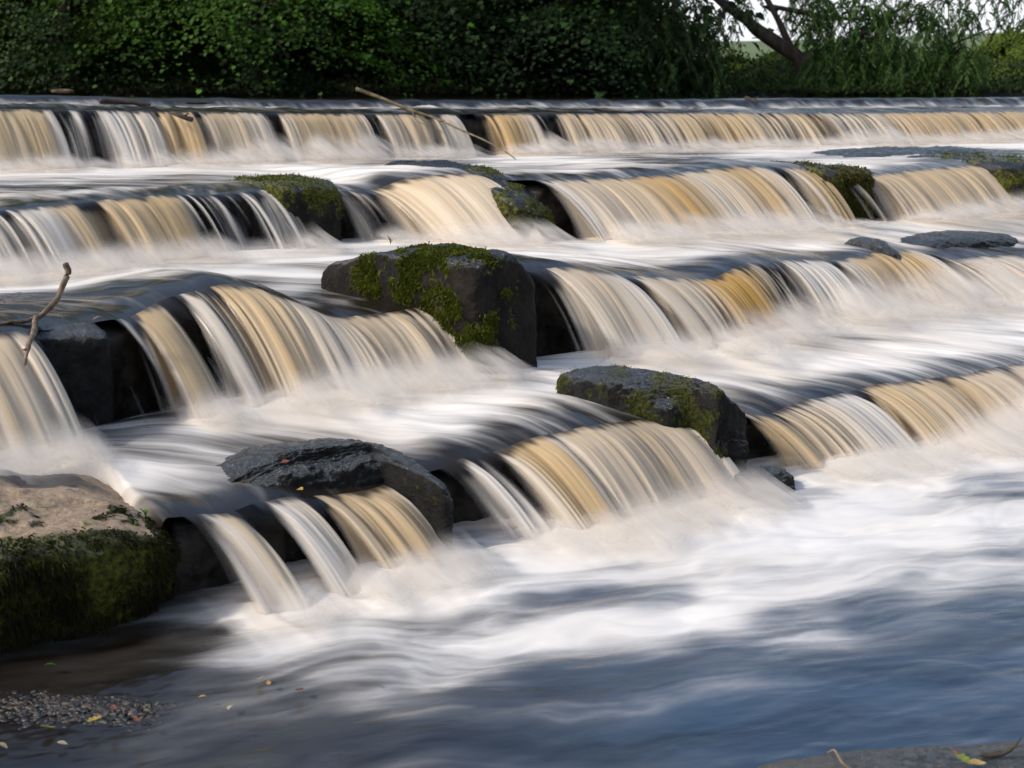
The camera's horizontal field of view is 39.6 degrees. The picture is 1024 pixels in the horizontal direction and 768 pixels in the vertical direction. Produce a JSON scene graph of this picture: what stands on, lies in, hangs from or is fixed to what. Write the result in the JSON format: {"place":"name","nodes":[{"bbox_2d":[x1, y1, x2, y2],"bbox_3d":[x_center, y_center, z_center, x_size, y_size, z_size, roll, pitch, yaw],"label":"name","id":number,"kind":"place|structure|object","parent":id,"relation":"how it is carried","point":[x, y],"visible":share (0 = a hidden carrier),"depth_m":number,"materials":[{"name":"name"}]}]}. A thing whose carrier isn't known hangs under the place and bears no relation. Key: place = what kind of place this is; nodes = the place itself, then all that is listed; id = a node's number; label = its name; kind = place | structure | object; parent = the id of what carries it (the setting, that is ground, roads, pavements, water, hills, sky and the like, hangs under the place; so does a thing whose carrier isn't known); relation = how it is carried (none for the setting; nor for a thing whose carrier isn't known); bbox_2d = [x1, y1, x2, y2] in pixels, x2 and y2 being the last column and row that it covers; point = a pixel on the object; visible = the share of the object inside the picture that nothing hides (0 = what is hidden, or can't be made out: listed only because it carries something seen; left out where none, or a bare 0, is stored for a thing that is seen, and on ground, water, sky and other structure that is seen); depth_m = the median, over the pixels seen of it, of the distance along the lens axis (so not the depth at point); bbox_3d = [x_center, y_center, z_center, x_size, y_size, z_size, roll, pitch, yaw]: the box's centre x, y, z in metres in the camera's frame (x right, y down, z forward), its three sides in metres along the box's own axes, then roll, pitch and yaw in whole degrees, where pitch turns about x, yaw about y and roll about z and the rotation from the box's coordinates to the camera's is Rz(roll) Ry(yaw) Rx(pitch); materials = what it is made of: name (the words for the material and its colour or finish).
{"place":"outdoors","nodes":[
{"label":"outdoors","id":0,"kind":"place"},
{"bbox_2d":[0,432,1023,767],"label":"pool water","id":1,"kind":"structure","parent":0,"point":[830,608],"depth_m":5.18,"materials":[{"name":"white liquid"}]},
{"bbox_2d":[0,690,177,732],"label":"gravel","id":2,"kind":"structure","parent":1,"relation":"on","point":[78,706],"depth_m":4.67,"materials":[{"name":"grey gravel"}]},
{"bbox_2d":[87,715,101,721],"bbox_3d":[-1.325,1.059,4.506,0.037,0.010,0.038,4,12,17],"label":"fallen leaf","id":3,"kind":"object","parent":2,"relation":"on","point":[93,718],"visible":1,"depth_m":4.51,"materials":[{"name":"yellow plant"}]},
{"bbox_2d":[0,470,182,650],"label":"boulder","id":4,"kind":"object","parent":1,"relation":"in","point":[66,572],"visible":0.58,"depth_m":5.33,"materials":[{"name":"green plant"}]},
{"bbox_2d":[732,465,794,495],"bbox_3d":[1.284,0.587,7.274,0.383,0.327,0.284,-7,14,-30],"label":"stone","id":5,"kind":"object","parent":1,"relation":"in","point":[779,474],"visible":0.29,"depth_m":7.21,"materials":[{"name":"grey stone"}]},
{"bbox_2d":[0,249,1023,475],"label":"waterfall","id":6,"kind":"structure","parent":0,"point":[299,351],"depth_m":7.96,"materials":[{"name":"beige liquid"}]},
{"bbox_2d":[0,164,1023,278],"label":"waterfall","id":7,"kind":"structure","parent":0,"point":[442,208],"depth_m":11.06,"materials":[{"name":"beige liquid"}]},
{"bbox_2d":[0,109,1023,169],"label":"waterfall","id":8,"kind":"structure","parent":0,"point":[32,138],"depth_m":14.76,"materials":[{"name":"white liquid"}]},
{"bbox_2d":[169,112,193,121],"bbox_3d":[-3.086,-2.483,13.232,0.261,0.096,0.072,4,12,17],"label":"twig","id":9,"kind":"object","parent":8,"relation":"on","point":[186,117],"visible":1,"depth_m":13.20,"materials":[{"name":"brown wood"}]},
{"bbox_2d":[0,213,1023,332],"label":"flowing water","id":10,"kind":"structure","parent":0,"point":[122,292],"depth_m":9.83,"materials":[{"name":"white liquid"}]},
{"bbox_2d":[899,230,1017,258],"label":"slab","id":11,"kind":"structure","parent":10,"relation":"on","point":[945,239],"depth_m":11.84,"materials":[{"name":"grey stone"}]},
{"bbox_2d":[0,140,1023,210],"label":"flowing water","id":12,"kind":"structure","parent":0,"point":[24,188],"depth_m":12.30,"materials":[{"name":"white liquid"}]},
{"bbox_2d":[813,146,1011,156],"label":"slab","id":13,"kind":"structure","parent":12,"relation":"on","point":[884,151],"depth_m":15.61,"materials":[{"name":"grey stone"}]},
{"bbox_2d":[0,94,1023,114],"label":"crest water","id":14,"kind":"structure","parent":0,"point":[586,106],"depth_m":17.84,"materials":[{"name":"black liquid"}]},
{"bbox_2d":[99,98,150,105],"bbox_3d":[-4.076,-2.970,14.986,0.525,0.081,0.131,-3,12,-13],"label":"drift branch","id":15,"kind":"object","parent":14,"relation":"on","point":[121,101],"visible":1,"depth_m":14.98,"materials":[{"name":"brown plant"}]},
{"bbox_2d":[0,0,1023,96],"bbox_3d":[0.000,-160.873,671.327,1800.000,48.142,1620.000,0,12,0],"label":"ground","id":16,"kind":"structure","parent":0,"point":[751,49],"depth_m":32.70,"materials":[{"name":"green plant"}]},
{"bbox_2d":[0,0,197,83],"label":"shade tree","id":17,"kind":"object","parent":16,"relation":"on","point":[7,37],"visible":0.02,"depth_m":32.35,"materials":[{"name":"green plant"}]},
{"bbox_2d":[0,0,340,96],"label":"sycamore","id":18,"kind":"object","parent":16,"relation":"on","point":[32,52],"visible":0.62,"depth_m":27.89,"materials":[{"name":"green plant"}]},
{"bbox_2d":[0,0,392,83],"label":"shade tree","id":19,"kind":"object","parent":16,"relation":"on","point":[90,3],"visible":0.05,"depth_m":32.49,"materials":[{"name":"green plant"}]},
{"bbox_2d":[0,0,512,96],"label":"sycamore","id":20,"kind":"object","parent":16,"relation":"on","point":[252,37],"visible":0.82,"depth_m":27.88,"materials":[{"name":"green plant"}]},
{"bbox_2d":[150,0,591,89],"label":"shade tree","id":21,"kind":"object","parent":16,"relation":"on","point":[351,49],"visible":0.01,"depth_m":32.47,"materials":[{"name":"green plant"}]},
{"bbox_2d":[199,0,682,96],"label":"sycamore","id":22,"kind":"object","parent":16,"relation":"on","point":[439,15],"visible":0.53,"depth_m":29.45,"materials":[{"name":"green plant"}]},
{"bbox_2d":[0,39,1023,94],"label":"undergrowth","id":23,"kind":"object","parent":16,"relation":"on","point":[119,86],"visible":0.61,"depth_m":29.77,"materials":[{"name":"green plant"}]},
{"bbox_2d":[51,89,73,93],"bbox_3d":[-8.736,-5.683,27.633,0.421,0.101,0.262,-8,14,-34],"label":"stone","id":24,"kind":"object","parent":23,"relation":"on","point":[62,91],"visible":1,"depth_m":27.54,"materials":[{"name":"brown stone"}]},
{"bbox_2d":[290,0,736,83],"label":"shade tree","id":25,"kind":"object","parent":16,"relation":"on","point":[619,2],"visible":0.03,"depth_m":32.63,"materials":[{"name":"green plant"}]},
{"bbox_2d":[114,296,998,594],"bbox_3d":[1.496,0.391,9.211,13.535,1.200,2.481,-8,14,-34],"label":"stone ledge","id":26,"kind":"object","parent":16,"relation":"on","point":[208,558],"visible":0.02,"depth_m":6.18,"materials":[{"name":"black stone"}]},
{"bbox_2d":[0,292,113,429],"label":"block","id":27,"kind":"structure","parent":26,"relation":"on","point":[77,354],"depth_m":6.85,"materials":[{"name":"grey stone"}]},
{"bbox_2d":[0,262,71,365],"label":"driftwood","id":28,"kind":"object","parent":27,"relation":"on","point":[50,306],"visible":1,"depth_m":6.85,"materials":[{"name":"brown wood"}]},
{"bbox_2d":[215,437,453,550],"bbox_3d":[-0.913,0.666,6.365,1.059,0.775,0.922,-8,14,-33],"label":"boulder","id":29,"kind":"object","parent":26,"relation":"on","point":[329,462],"visible":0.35,"depth_m":6.30,"materials":[{"name":"grey stone"}]},
{"bbox_2d":[94,258,1023,418],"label":"stone ledge","id":30,"kind":"object","parent":26,"relation":"on","point":[136,367],"visible":0.04,"depth_m":7.92,"materials":[{"name":"black stone"}]},
{"bbox_2d":[158,318,187,398],"bbox_3d":[-2.021,-0.160,8.012,0.247,0.692,0.696,-8,14,-35],"label":"stone","id":31,"kind":"object","parent":30,"relation":"on","point":[164,390],"visible":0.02,"depth_m":7.72,"materials":[{"name":"black stone"}]},
{"bbox_2d":[176,183,245,250],"bbox_3d":[-2.415,-1.119,10.621,0.731,0.730,0.902,-8,14,-34],"label":"stone","id":32,"kind":"object","parent":30,"relation":"on","point":[207,231],"visible":0.17,"depth_m":10.30,"materials":[{"name":"black stone"}]},
{"bbox_2d":[321,241,537,373],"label":"mossy block","id":33,"kind":"structure","parent":30,"relation":"on","point":[478,303],"depth_m":8.19,"materials":[{"name":"grey stone"}]},
{"bbox_2d":[0,172,889,268],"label":"stone ledge","id":34,"kind":"object","parent":30,"relation":"on","point":[376,216],"visible":0.05,"depth_m":11.28,"materials":[{"name":"black stone"}]},
{"bbox_2d":[229,172,343,246],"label":"block","id":35,"kind":"structure","parent":34,"relation":"on","point":[312,205],"depth_m":10.66,"materials":[{"name":"green plant"}]},
{"bbox_2d":[385,160,555,240],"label":"block","id":36,"kind":"structure","parent":34,"relation":"on","point":[520,207],"depth_m":10.87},
{"bbox_2d":[53,105,992,167],"bbox_3d":[1.248,-3.147,17.981,21.479,0.975,2.740,-8,14,-33],"label":"stone ledge","id":37,"kind":"object","parent":34,"relation":"on","point":[93,149],"visible":0.12,"depth_m":15.16,"materials":[{"name":"black stone"}]},
{"bbox_2d":[185,101,212,104],"bbox_3d":[-3.385,-3.042,15.393,0.315,0.034,0.027,-8,14,-33],"label":"drift branch","id":38,"kind":"object","parent":37,"relation":"on","point":[194,102],"visible":1,"depth_m":15.37,"materials":[{"name":"brown plant"}]},
{"bbox_2d":[355,87,516,159],"bbox_3d":[-0.674,-2.648,14.514,2.229,0.755,0.330,9,15,36],"label":"branch","id":39,"kind":"object","parent":37,"relation":"on","point":[363,91],"visible":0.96,"depth_m":14.81,"materials":[{"name":"wood"}]},
{"bbox_2d":[744,96,758,102],"bbox_3d":[3.456,-4.040,20.180,0.215,0.105,0.272,10,16,41],"label":"drift branch","id":40,"kind":"object","parent":37,"relation":"on","point":[749,99],"visible":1,"depth_m":20.12,"materials":[{"name":"brown plant"}]},
{"bbox_2d":[770,159,874,223],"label":"block","id":41,"kind":"structure","parent":30,"relation":"on","point":[844,180],"depth_m":12.53,"materials":[{"name":"green plant"}]},
{"bbox_2d":[844,237,911,298],"bbox_3d":[2.829,-0.700,11.180,0.269,0.888,0.795,-7,14,-31],"label":"stone","id":42,"kind":"object","parent":30,"relation":"on","point":[881,246],"visible":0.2,"depth_m":11.03,"materials":[{"name":"grey stone"}]},
{"bbox_2d":[906,151,1023,201],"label":"block","id":43,"kind":"structure","parent":30,"relation":"on","point":[1007,172],"depth_m":13.74,"materials":[{"name":"grey stone"}]},
{"bbox_2d":[555,363,748,471],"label":"mossy block","id":44,"kind":"structure","parent":26,"relation":"on","point":[713,416],"depth_m":7.34,"materials":[{"name":"grey stone"}]},
{"bbox_2d":[324,0,817,96],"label":"sycamore","id":45,"kind":"object","parent":16,"relation":"on","point":[597,18],"visible":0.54,"depth_m":29.51,"materials":[{"name":"green plant"}]},
{"bbox_2d":[358,0,806,95],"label":"shade tree","id":46,"kind":"object","parent":16,"relation":"on","point":[759,15],"visible":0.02,"depth_m":32.78,"materials":[{"name":"green plant"}]},
{"bbox_2d":[587,0,743,95],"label":"willow","id":47,"kind":"object","parent":16,"relation":"on","point":[669,38],"visible":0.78,"depth_m":30.31,"materials":[{"name":"green plant"}]},
{"bbox_2d":[709,49,749,83],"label":"bush","id":48,"kind":"object","parent":16,"relation":"on","point":[741,58],"visible":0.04,"depth_m":42.66,"materials":[{"name":"green plant"}]},
{"bbox_2d":[737,43,816,87],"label":"bush","id":49,"kind":"object","parent":16,"relation":"on","point":[771,58],"visible":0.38,"depth_m":40.37,"materials":[{"name":"green plant"}]},
{"bbox_2d":[713,0,1023,95],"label":"willow","id":50,"kind":"object","parent":16,"relation":"on","point":[858,64],"visible":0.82,"depth_m":31.72,"materials":[{"name":"green plant"}]},
{"bbox_2d":[757,741,1023,767],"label":"slab","id":51,"kind":"structure","parent":16,"relation":"on","point":[919,757],"depth_m":4.20,"materials":[{"name":"grey stone"}]},
{"bbox_2d":[826,749,851,767],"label":"root","id":52,"kind":"object","parent":51,"relation":"on","point":[839,758],"visible":1,"depth_m":4.12,"materials":[{"name":"brown wood"}]},
{"bbox_2d":[956,754,972,764],"bbox_3d":[1.296,1.076,4.080,0.042,0.015,0.041,1,12,3],"label":"fallen leaf","id":53,"kind":"object","parent":51,"relation":"on","point":[962,757],"visible":1,"depth_m":4.08,"materials":[{"name":"green plant"}]},
{"bbox_2d":[969,759,985,764],"bbox_3d":[1.329,1.081,4.064,0.036,0.007,0.038,-10,15,-40],"label":"fallen leaf","id":54,"kind":"object","parent":51,"relation":"on","point":[976,761],"visible":1,"depth_m":4.07,"materials":[{"name":"beige plant"}]},
{"bbox_2d":[979,737,1023,757],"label":"twig","id":55,"kind":"object","parent":51,"relation":"on","point":[996,754],"visible":1,"depth_m":4.14,"materials":[{"name":"brown wood"}]},
{"bbox_2d":[828,48,978,81],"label":"bush","id":56,"kind":"object","parent":16,"relation":"on","point":[921,58],"depth_m":43.45,"materials":[{"name":"green plant"}]},
{"bbox_2d":[945,24,1023,85],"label":"bush","id":57,"kind":"object","parent":16,"relation":"on","point":[997,48],"visible":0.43,"depth_m":42.18,"materials":[{"name":"green plant"}]},
{"bbox_2d":[6,297,1023,529],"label":"flowing water","id":58,"kind":"structure","parent":0,"point":[160,466],"depth_m":7.36,"materials":[{"name":"white liquid"}]},
{"bbox_2d":[164,96,1023,98],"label":"river water","id":59,"kind":"structure","parent":0,"point":[497,97],"depth_m":25.38,"materials":[{"name":"black liquid"}]},
{"bbox_2d":[183,363,1023,614],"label":"waterfall","id":60,"kind":"structure","parent":0,"point":[584,477],"depth_m":6.83,"materials":[{"name":"beige liquid"}]},
{"bbox_2d":[670,0,1023,40],"label":"sky","id":61,"kind":"structure","parent":0,"point":[755,4],"materials":[{"name":"white"}]}
]}

